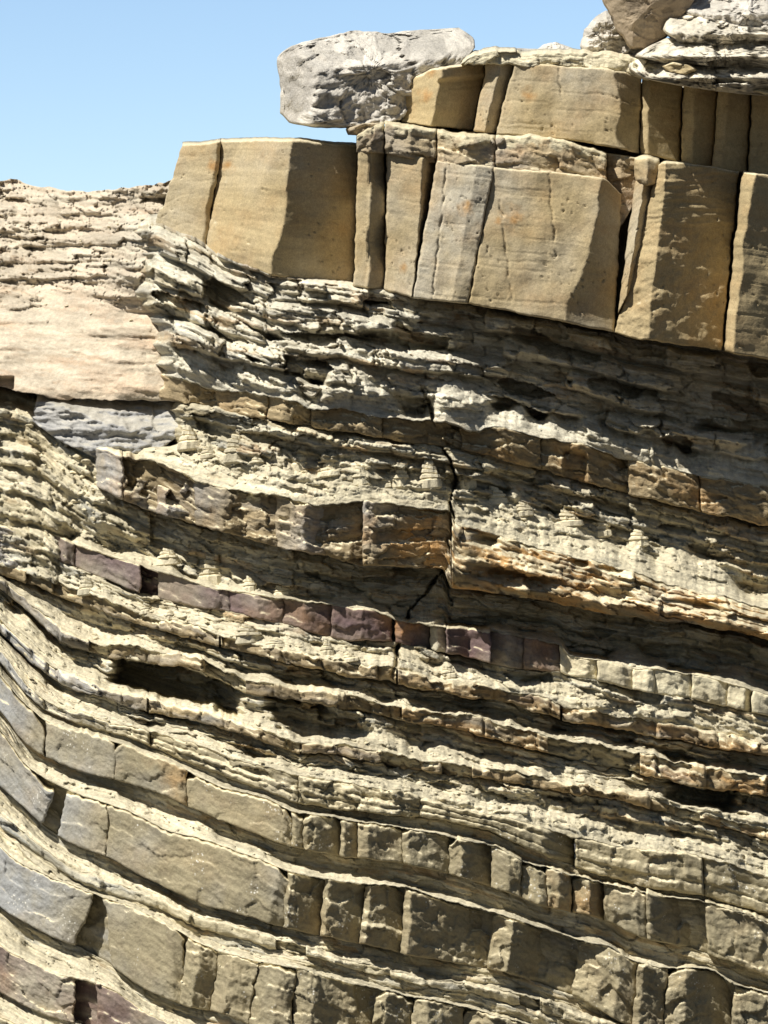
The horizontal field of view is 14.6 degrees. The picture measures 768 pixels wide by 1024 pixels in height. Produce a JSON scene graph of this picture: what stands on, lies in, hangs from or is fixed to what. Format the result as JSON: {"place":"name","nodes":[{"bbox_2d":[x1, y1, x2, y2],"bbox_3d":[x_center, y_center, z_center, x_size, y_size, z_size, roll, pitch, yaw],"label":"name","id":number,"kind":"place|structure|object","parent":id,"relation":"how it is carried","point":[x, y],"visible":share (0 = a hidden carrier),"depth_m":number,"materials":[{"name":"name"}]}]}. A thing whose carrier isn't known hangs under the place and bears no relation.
{"place":"outdoors","nodes":[
{"label":"outdoors","id":0,"kind":"place"},
{"bbox_2d":[0,945,75,1022],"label":"ironstone block","id":1,"kind":"structure","parent":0,"point":[35,987],"depth_m":30.13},
{"bbox_2d":[0,387,149,584],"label":"rubble slope","id":2,"kind":"structure","parent":0,"point":[41,520],"depth_m":31.52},
{"bbox_2d":[33,394,177,456],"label":"grey slab","id":3,"kind":"structure","parent":2,"relation":"on","point":[88,426],"depth_m":31.34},
{"bbox_2d":[0,179,176,401],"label":"hillside","id":4,"kind":"structure","parent":0,"point":[54,348],"depth_m":32.36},
{"bbox_2d":[0,907,245,1023],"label":"cliff shale","id":5,"kind":"object","parent":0,"point":[23,940],"visible":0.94,"depth_m":30.06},
{"bbox_2d":[75,894,471,1022],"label":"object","id":6,"kind":"object","parent":5,"relation":"on","point":[92,936],"visible":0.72,"depth_m":30.22,"materials":[{"name":"brown stone"}]},
{"bbox_2d":[0,846,92,944],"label":"jointed block","id":7,"kind":"structure","parent":6,"relation":"on","point":[47,905],"depth_m":30.34,"materials":[{"name":"grey stone"}]},
{"bbox_2d":[103,898,184,1003],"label":"jointed block","id":8,"kind":"structure","parent":6,"relation":"on","point":[146,952],"depth_m":29.48,"materials":[{"name":"beige stone"}]},
{"bbox_2d":[180,937,217,1009],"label":"jointed block","id":9,"kind":"structure","parent":6,"relation":"on","point":[198,980],"depth_m":29.14,"materials":[{"name":"beige stone"}]},
{"bbox_2d":[249,963,295,1023],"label":"jointed block","id":10,"kind":"structure","parent":6,"relation":"on","point":[273,996],"depth_m":28.53,"materials":[{"name":"beige stone"}]},
{"bbox_2d":[0,827,578,1023],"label":"cliff shale","id":11,"kind":"object","parent":6,"relation":"on","point":[15,848],"visible":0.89,"depth_m":28.90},
{"bbox_2d":[292,968,372,1023],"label":"jointed block","id":12,"kind":"structure","parent":6,"relation":"on","point":[318,999],"depth_m":28.54,"materials":[{"name":"beige stone"}]},
{"bbox_2d":[95,983,169,1023],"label":"ironstone block","id":13,"kind":"structure","parent":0,"point":[114,1007],"depth_m":29.57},
{"bbox_2d":[106,804,288,926],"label":"jointed block","id":14,"kind":"structure","parent":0,"point":[208,874],"depth_m":29.26,"materials":[{"name":"beige stone"}]},
{"bbox_2d":[210,951,257,1023],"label":"jointed block","id":15,"kind":"structure","parent":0,"point":[232,994],"depth_m":28.84,"materials":[{"name":"beige stone"}]},
{"bbox_2d":[0,787,624,1023],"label":"cliff shale","id":16,"kind":"object","parent":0,"point":[23,819],"visible":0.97,"depth_m":29.14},
{"bbox_2d":[58,790,108,855],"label":"jointed block","id":17,"kind":"structure","parent":16,"relation":"on","point":[84,822],"depth_m":30.20,"materials":[{"name":"grey stone"}]},
{"bbox_2d":[0,0,669,191],"label":"sky","id":18,"kind":"structure","parent":0,"point":[95,95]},
{"bbox_2d":[320,879,365,943],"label":"jointed block","id":19,"kind":"structure","parent":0,"point":[341,913],"depth_m":28.72,"materials":[{"name":"brown stone"}]},
{"bbox_2d":[359,885,404,952],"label":"jointed block","id":20,"kind":"structure","parent":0,"point":[382,921],"depth_m":28.79,"materials":[{"name":"brown stone"}]},
{"bbox_2d":[0,632,767,876],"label":"cliff shale","id":21,"kind":"object","parent":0,"point":[586,816],"visible":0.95,"depth_m":29.63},
{"bbox_2d":[24,652,740,831],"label":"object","id":22,"kind":"object","parent":21,"relation":"on","point":[679,813],"visible":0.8,"depth_m":29.45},
{"bbox_2d":[0,619,146,711],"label":"shale shelf","id":23,"kind":"object","parent":22,"relation":"on","point":[75,682],"visible":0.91,"depth_m":30.78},
{"bbox_2d":[149,690,299,753],"bbox_3d":[-1.663,2.142,30.156,2.337,0.592,1.029,0,0,29],"label":"shale shelf","id":24,"kind":"object","parent":22,"relation":"on","point":[219,719],"visible":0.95,"depth_m":29.69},
{"bbox_2d":[0,589,767,829],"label":"cliff shale","id":25,"kind":"object","parent":22,"relation":"on","point":[323,724],"visible":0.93,"depth_m":29.92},
{"bbox_2d":[91,643,204,672],"bbox_3d":[-2.417,1.475,31.036,2.474,0.366,0.835,0,0,44],"label":"shale shelf","id":26,"kind":"object","parent":25,"relation":"on","point":[195,660],"visible":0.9,"depth_m":30.49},
{"bbox_2d":[402,705,547,752],"bbox_3d":[0.923,2.162,29.981,1.495,0.574,1.314,0,0,0],"label":"shale shelf","id":27,"kind":"object","parent":25,"relation":"on","point":[479,726],"visible":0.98,"depth_m":29.58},
{"bbox_2d":[302,742,469,776],"bbox_3d":[0.023,2.451,29.809,1.696,0.466,1.429,0,0,0],"label":"shale shelf","id":28,"kind":"object","parent":22,"relation":"on","point":[349,751],"visible":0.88,"depth_m":29.25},
{"bbox_2d":[472,765,674,815],"bbox_3d":[1.923,2.798,30.009,2.343,0.648,1.220,0,0,-9],"label":"shale shelf","id":29,"kind":"object","parent":21,"relation":"on","point":[644,799],"visible":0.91,"depth_m":29.54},
{"bbox_2d":[0,574,767,776],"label":"cliff shale","id":30,"kind":"object","parent":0,"point":[87,620],"visible":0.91,"depth_m":30.15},
{"bbox_2d":[221,636,395,683],"bbox_3d":[-0.779,1.469,30.246,1.803,0.572,1.613,0,0,0],"label":"shale shelf","id":31,"kind":"object","parent":30,"relation":"on","point":[339,667],"visible":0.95,"depth_m":29.55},
{"bbox_2d":[398,669,559,718],"bbox_3d":[0.972,1.817,30.128,1.670,0.626,1.395,0,0,0],"label":"shale shelf","id":32,"kind":"object","parent":30,"relation":"on","point":[529,702],"visible":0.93,"depth_m":29.68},
{"bbox_2d":[562,707,767,755],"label":"shale shelf","id":33,"kind":"object","parent":30,"relation":"on","point":[711,739],"visible":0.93,"depth_m":29.93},
{"bbox_2d":[37,775,734,1023],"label":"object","id":34,"kind":"object","parent":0,"point":[557,968],"visible":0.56,"depth_m":29.17,"materials":[{"name":"brown stone"}]},
{"bbox_2d":[0,731,53,822],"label":"jointed block","id":35,"kind":"structure","parent":34,"relation":"on","point":[26,788],"depth_m":30.75,"materials":[{"name":"grey stone"}]},
{"bbox_2d":[283,871,324,935],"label":"jointed block","id":36,"kind":"structure","parent":34,"relation":"on","point":[303,900],"depth_m":28.74,"materials":[{"name":"brown stone"}]},
{"bbox_2d":[0,711,767,993],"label":"cliff shale","id":37,"kind":"object","parent":34,"relation":"on","point":[164,812],"visible":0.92,"depth_m":29.32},
{"bbox_2d":[45,721,115,779],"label":"jointed block","id":38,"kind":"structure","parent":37,"relation":"on","point":[86,751],"depth_m":30.32,"materials":[{"name":"grey stone"}]},
{"bbox_2d":[114,743,187,805],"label":"jointed block","id":39,"kind":"structure","parent":37,"relation":"on","point":[135,767],"depth_m":29.82,"materials":[{"name":"beige stone"}]},
{"bbox_2d":[186,776,291,846],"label":"jointed block","id":40,"kind":"structure","parent":37,"relation":"on","point":[266,818],"depth_m":29.14,"materials":[{"name":"beige stone"}]},
{"bbox_2d":[302,812,341,855],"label":"jointed block","id":41,"kind":"structure","parent":37,"relation":"on","point":[321,834],"depth_m":28.87,"materials":[{"name":"brown stone"}]},
{"bbox_2d":[34,712,707,953],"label":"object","id":42,"kind":"object","parent":37,"relation":"on","point":[693,913],"visible":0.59,"depth_m":29.47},
{"bbox_2d":[0,676,44,755],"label":"jointed block","id":43,"kind":"structure","parent":42,"relation":"on","point":[22,719],"depth_m":30.87,"materials":[{"name":"grey stone"}]},
{"bbox_2d":[150,732,298,802],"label":"laminated slab","id":44,"kind":"structure","parent":42,"relation":"on","point":[283,784],"depth_m":29.40,"materials":[{"name":"beige stone"}]},
{"bbox_2d":[298,775,419,816],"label":"laminated slab","id":45,"kind":"structure","parent":42,"relation":"on","point":[332,794],"depth_m":29.02,"materials":[{"name":"beige stone"}]},
{"bbox_2d":[0,663,767,921],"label":"cliff shale","id":46,"kind":"object","parent":42,"relation":"on","point":[473,834],"visible":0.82,"depth_m":29.38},
{"bbox_2d":[419,798,574,865],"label":"laminated slab","id":47,"kind":"structure","parent":42,"relation":"on","point":[548,843],"depth_m":29.20,"materials":[{"name":"beige stone"}]},
{"bbox_2d":[603,880,646,938],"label":"jointed block","id":48,"kind":"structure","parent":42,"relation":"on","point":[624,909],"depth_m":29.12,"materials":[{"name":"beige stone"}]},
{"bbox_2d":[575,838,703,895],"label":"laminated slab","id":49,"kind":"structure","parent":42,"relation":"on","point":[678,872],"depth_m":29.42,"materials":[{"name":"beige stone"}]},
{"bbox_2d":[646,888,692,947],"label":"jointed block","id":50,"kind":"structure","parent":42,"relation":"on","point":[665,924],"depth_m":29.27,"materials":[{"name":"brown stone"}]},
{"bbox_2d":[702,858,767,912],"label":"laminated slab","id":51,"kind":"structure","parent":42,"relation":"on","point":[728,883],"depth_m":29.61,"materials":[{"name":"beige stone"}]},
{"bbox_2d":[705,898,767,975],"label":"jointed block","id":52,"kind":"structure","parent":42,"relation":"on","point":[738,938],"depth_m":29.25,"materials":[{"name":"beige stone"}]},
{"bbox_2d":[357,822,403,863],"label":"jointed block","id":53,"kind":"structure","parent":37,"relation":"on","point":[376,842],"depth_m":28.88,"materials":[{"name":"beige stone"}]},
{"bbox_2d":[663,963,732,1023],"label":"jointed block","id":54,"kind":"structure","parent":34,"relation":"on","point":[697,996],"depth_m":29.08,"materials":[{"name":"brown stone"}]},
{"bbox_2d":[8,595,767,795],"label":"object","id":55,"kind":"object","parent":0,"point":[598,755],"visible":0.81,"depth_m":29.95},
{"bbox_2d":[0,566,218,646],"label":"shale shelf","id":56,"kind":"object","parent":55,"relation":"on","point":[179,629],"visible":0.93,"depth_m":30.90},
{"bbox_2d":[246,680,399,719],"bbox_3d":[-0.626,1.874,29.961,1.577,0.489,1.577,0,0,0],"label":"shale shelf","id":57,"kind":"object","parent":55,"relation":"on","point":[312,693],"visible":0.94,"depth_m":29.46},
{"bbox_2d":[640,753,767,796],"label":"shale shelf","id":58,"kind":"object","parent":55,"relation":"on","point":[697,774],"visible":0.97,"depth_m":29.89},
{"bbox_2d":[276,940,539,1009],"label":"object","id":59,"kind":"object","parent":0,"point":[525,1001],"visible":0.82,"depth_m":28.88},
{"bbox_2d":[0,813,275,948],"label":"thin bed","id":60,"kind":"object","parent":59,"relation":"on","point":[224,928],"visible":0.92,"depth_m":29.76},
{"bbox_2d":[306,947,519,1005],"bbox_3d":[0.307,4.529,29.198,2.198,0.743,1.101,0,0,-5],"label":"thin bed","id":61,"kind":"object","parent":59,"relation":"on","point":[499,995],"visible":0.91,"depth_m":28.76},
{"bbox_2d":[540,997,620,1023],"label":"thin bed","id":62,"kind":"object","parent":59,"relation":"on","point":[548,1007],"visible":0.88,"depth_m":28.89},
{"bbox_2d":[572,941,637,1023],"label":"jointed block","id":63,"kind":"structure","parent":62,"relation":"on","point":[604,981],"depth_m":28.93,"materials":[{"name":"beige stone"}]},
{"bbox_2d":[632,959,667,1023],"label":"jointed block","id":64,"kind":"structure","parent":62,"relation":"on","point":[650,998],"depth_m":28.91,"materials":[{"name":"beige stone"}]},
{"bbox_2d":[58,561,767,744],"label":"cliff shale","id":65,"kind":"object","parent":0,"point":[663,709],"visible":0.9,"depth_m":30.00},
{"bbox_2d":[74,545,141,592],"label":"ironstone block","id":66,"kind":"structure","parent":65,"relation":"on","point":[125,574],"depth_m":31.03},
{"bbox_2d":[282,598,331,636],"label":"ironstone block","id":67,"kind":"structure","parent":65,"relation":"on","point":[312,617],"depth_m":29.91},
{"bbox_2d":[330,604,391,640],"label":"ironstone block","id":68,"kind":"structure","parent":65,"relation":"on","point":[354,624],"depth_m":29.86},
{"bbox_2d":[445,623,491,663],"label":"ironstone block","id":69,"kind":"structure","parent":65,"relation":"on","point":[474,641],"depth_m":29.90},
{"bbox_2d":[71,511,767,694],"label":"cliff shale","id":70,"kind":"object","parent":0,"point":[429,597],"visible":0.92,"depth_m":30.49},
{"bbox_2d":[122,459,451,587],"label":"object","id":71,"kind":"object","parent":70,"relation":"on","point":[340,538],"visible":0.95,"depth_m":29.81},
{"bbox_2d":[193,481,246,536],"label":"ledge block","id":72,"kind":"structure","parent":71,"relation":"on","point":[215,505],"depth_m":29.96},
{"bbox_2d":[274,495,327,554],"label":"ledge block","id":73,"kind":"structure","parent":71,"relation":"on","point":[297,525],"depth_m":29.62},
{"bbox_2d":[362,500,450,572],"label":"ledge block","id":74,"kind":"structure","parent":70,"relation":"on","point":[387,539],"depth_m":29.69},
{"bbox_2d":[452,518,767,639],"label":"orange ledge","id":75,"kind":"object","parent":70,"relation":"on","point":[487,562],"visible":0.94,"depth_m":29.86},
{"bbox_2d":[402,826,449,873],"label":"jointed block","id":76,"kind":"structure","parent":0,"point":[425,850],"depth_m":28.93,"materials":[{"name":"beige stone"}]},
{"bbox_2d":[400,884,489,967],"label":"jointed block","id":77,"kind":"structure","parent":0,"point":[438,929],"depth_m":28.85,"materials":[{"name":"brown stone"}]},
{"bbox_2d":[140,566,752,709],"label":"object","id":78,"kind":"object","parent":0,"point":[150,582],"visible":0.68,"depth_m":30.95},
{"bbox_2d":[158,572,230,611],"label":"ironstone block","id":79,"kind":"structure","parent":78,"relation":"on","point":[176,589],"depth_m":30.44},
{"bbox_2d":[135,214,767,485],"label":"cliff shale","id":80,"kind":"object","parent":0,"point":[222,322],"visible":0.98,"depth_m":30.53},
{"bbox_2d":[156,138,220,243],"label":"sandstone block","id":81,"kind":"structure","parent":80,"relation":"on","point":[186,208],"depth_m":31.07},
{"bbox_2d":[207,137,357,281],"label":"sandstone block","id":82,"kind":"structure","parent":80,"relation":"on","point":[284,207],"depth_m":30.33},
{"bbox_2d":[353,148,385,288],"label":"sandstone block","id":83,"kind":"structure","parent":80,"relation":"on","point":[370,267],"depth_m":30.13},
{"bbox_2d":[384,154,436,297],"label":"sandstone block","id":84,"kind":"structure","parent":80,"relation":"on","point":[409,183],"depth_m":30.14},
{"bbox_2d":[384,120,436,162],"bbox_3d":[0.276,-3.809,30.633,0.546,0.585,1.252,0,0,0],"label":"cap rock","id":85,"kind":"object","parent":84,"relation":"on","point":[408,140],"visible":0.98,"depth_m":30.08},
{"bbox_2d":[412,161,493,303],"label":"sandstone block","id":86,"kind":"structure","parent":80,"relation":"on","point":[453,230],"depth_m":30.03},
{"bbox_2d":[437,127,495,166],"bbox_3d":[0.846,-3.726,30.625,0.635,0.596,1.242,0,0,0],"label":"cap rock","id":87,"kind":"object","parent":86,"relation":"on","point":[463,147],"visible":0.94,"depth_m":30.11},
{"bbox_2d":[400,64,484,130],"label":"sandstone block","id":88,"kind":"structure","parent":87,"relation":"on","point":[446,96],"depth_m":30.59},
{"bbox_2d":[474,64,513,133],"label":"sandstone block","id":89,"kind":"structure","parent":87,"relation":"on","point":[497,78],"depth_m":30.41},
{"bbox_2d":[210,132,766,359],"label":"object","id":90,"kind":"object","parent":80,"relation":"on","point":[623,232],"visible":0.03,"depth_m":30.99,"materials":[{"name":"beige stone"}]},
{"bbox_2d":[356,122,384,152],"bbox_3d":[-0.142,-3.853,30.631,0.297,0.509,1.218,0,0,0],"label":"rock","id":91,"kind":"object","parent":90,"relation":"on","point":[370,140],"visible":0.97,"depth_m":30.09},
{"bbox_2d":[346,123,384,134],"bbox_3d":[-0.187,-3.898,30.574,0.411,0.204,0.889,0,0,0],"label":"dark stone","id":92,"kind":"object","parent":91,"relation":"on","point":[356,129],"visible":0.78,"depth_m":30.21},
{"bbox_2d":[277,28,474,127],"bbox_3d":[-0.087,-4.544,31.558,2.120,1.318,3.054,0,0,0],"label":"boulder","id":93,"kind":"object","parent":92,"relation":"on","point":[349,79],"visible":0.95,"depth_m":30.63,"materials":[{"name":"grey stone"}]},
{"bbox_2d":[468,166,620,331],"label":"sandstone block","id":94,"kind":"structure","parent":80,"relation":"on","point":[548,247],"depth_m":30.01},
{"bbox_2d":[495,132,606,179],"bbox_3d":[1.719,-3.643,30.621,1.200,0.648,1.236,0,0,0],"label":"cap rock","id":95,"kind":"object","parent":94,"relation":"on","point":[535,152],"visible":0.94,"depth_m":30.09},
{"bbox_2d":[496,64,641,153],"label":"sandstone block","id":96,"kind":"structure","parent":95,"relation":"on","point":[599,106],"depth_m":30.28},
{"bbox_2d":[462,46,648,80],"bbox_3d":[1.797,-4.653,31.052,2.035,0.566,1.567,0,0,0],"label":"sandy crust","id":97,"kind":"object","parent":96,"relation":"on","point":[574,57],"visible":0.89,"depth_m":30.32},
{"bbox_2d":[580,11,640,55],"bbox_3d":[2.436,-4.980,31.527,0.738,0.645,0.984,0,0,0],"label":"boulder","id":98,"kind":"object","parent":96,"relation":"on","point":[600,33],"visible":0.53,"depth_m":31.14,"materials":[{"name":"grey stone"}]},
{"bbox_2d":[614,160,738,349],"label":"sandstone block","id":99,"kind":"structure","parent":80,"relation":"on","point":[677,293],"depth_m":30.05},
{"bbox_2d":[618,173,652,312],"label":"sandstone block","id":100,"kind":"structure","parent":99,"relation":"on","point":[641,197],"depth_m":30.04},
{"bbox_2d":[640,79,682,161],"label":"sandstone block","id":101,"kind":"structure","parent":99,"relation":"on","point":[660,121],"depth_m":30.52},
{"bbox_2d":[681,86,716,165],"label":"sandstone block","id":102,"kind":"structure","parent":99,"relation":"on","point":[698,120],"depth_m":30.50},
{"bbox_2d":[712,92,749,172],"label":"sandstone block","id":103,"kind":"structure","parent":99,"relation":"on","point":[732,131],"depth_m":30.49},
{"bbox_2d":[724,171,767,359],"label":"sandstone block","id":104,"kind":"structure","parent":80,"relation":"on","point":[747,325],"depth_m":29.88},
{"bbox_2d":[748,95,767,173],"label":"sandstone block","id":105,"kind":"structure","parent":104,"relation":"on","point":[758,155],"depth_m":30.47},
{"bbox_2d":[753,88,767,94],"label":"flaky layer","id":106,"kind":"object","parent":105,"relation":"on","point":[764,91],"visible":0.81,"depth_m":29.75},
{"bbox_2d":[628,58,767,95],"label":"crust slab","id":107,"kind":"structure","parent":106,"relation":"on","point":[748,80],"depth_m":29.67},
{"bbox_2d":[634,38,767,68],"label":"crust slab","id":108,"kind":"structure","parent":107,"relation":"on","point":[670,50],"depth_m":29.73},
{"bbox_2d":[602,0,694,49],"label":"boulder","id":109,"kind":"object","parent":108,"relation":"on","point":[638,24],"visible":0.91,"depth_m":30.29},
{"bbox_2d":[663,14,767,46],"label":"crust slab","id":110,"kind":"structure","parent":108,"relation":"on","point":[684,28],"depth_m":29.91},
{"bbox_2d":[685,0,767,27],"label":"boulder","id":111,"kind":"object","parent":110,"relation":"on","point":[749,13],"visible":0.59,"depth_m":30.32,"materials":[{"name":"grey stone"}]},
{"bbox_2d":[138,401,767,608],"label":"cliff shale","id":112,"kind":"object","parent":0,"point":[701,552],"visible":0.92,"depth_m":30.25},
{"bbox_2d":[311,408,382,437],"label":"ledge block","id":113,"kind":"structure","parent":112,"relation":"on","point":[341,419],"depth_m":29.68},
{"bbox_2d":[382,417,446,447],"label":"ledge block","id":114,"kind":"structure","parent":112,"relation":"on","point":[428,432],"depth_m":29.85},
{"bbox_2d":[459,427,541,469],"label":"ledge block","id":115,"kind":"structure","parent":112,"relation":"on","point":[513,446],"depth_m":30.11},
{"bbox_2d":[540,439,628,493],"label":"ledge block","id":116,"kind":"structure","parent":112,"relation":"on","point":[591,463],"depth_m":30.55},
{"bbox_2d":[627,460,700,511],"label":"ledge block","id":117,"kind":"structure","parent":112,"relation":"on","point":[670,486],"depth_m":30.68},
{"bbox_2d":[699,476,767,525],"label":"ledge block","id":118,"kind":"structure","parent":112,"relation":"on","point":[724,497],"depth_m":30.85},
{"bbox_2d":[448,834,491,886],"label":"jointed block","id":119,"kind":"structure","parent":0,"point":[470,860],"depth_m":28.99,"materials":[{"name":"brown stone"}]},
{"bbox_2d":[487,914,544,981],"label":"jointed block","id":120,"kind":"structure","parent":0,"point":[515,948],"depth_m":28.91,"materials":[{"name":"brown stone"}]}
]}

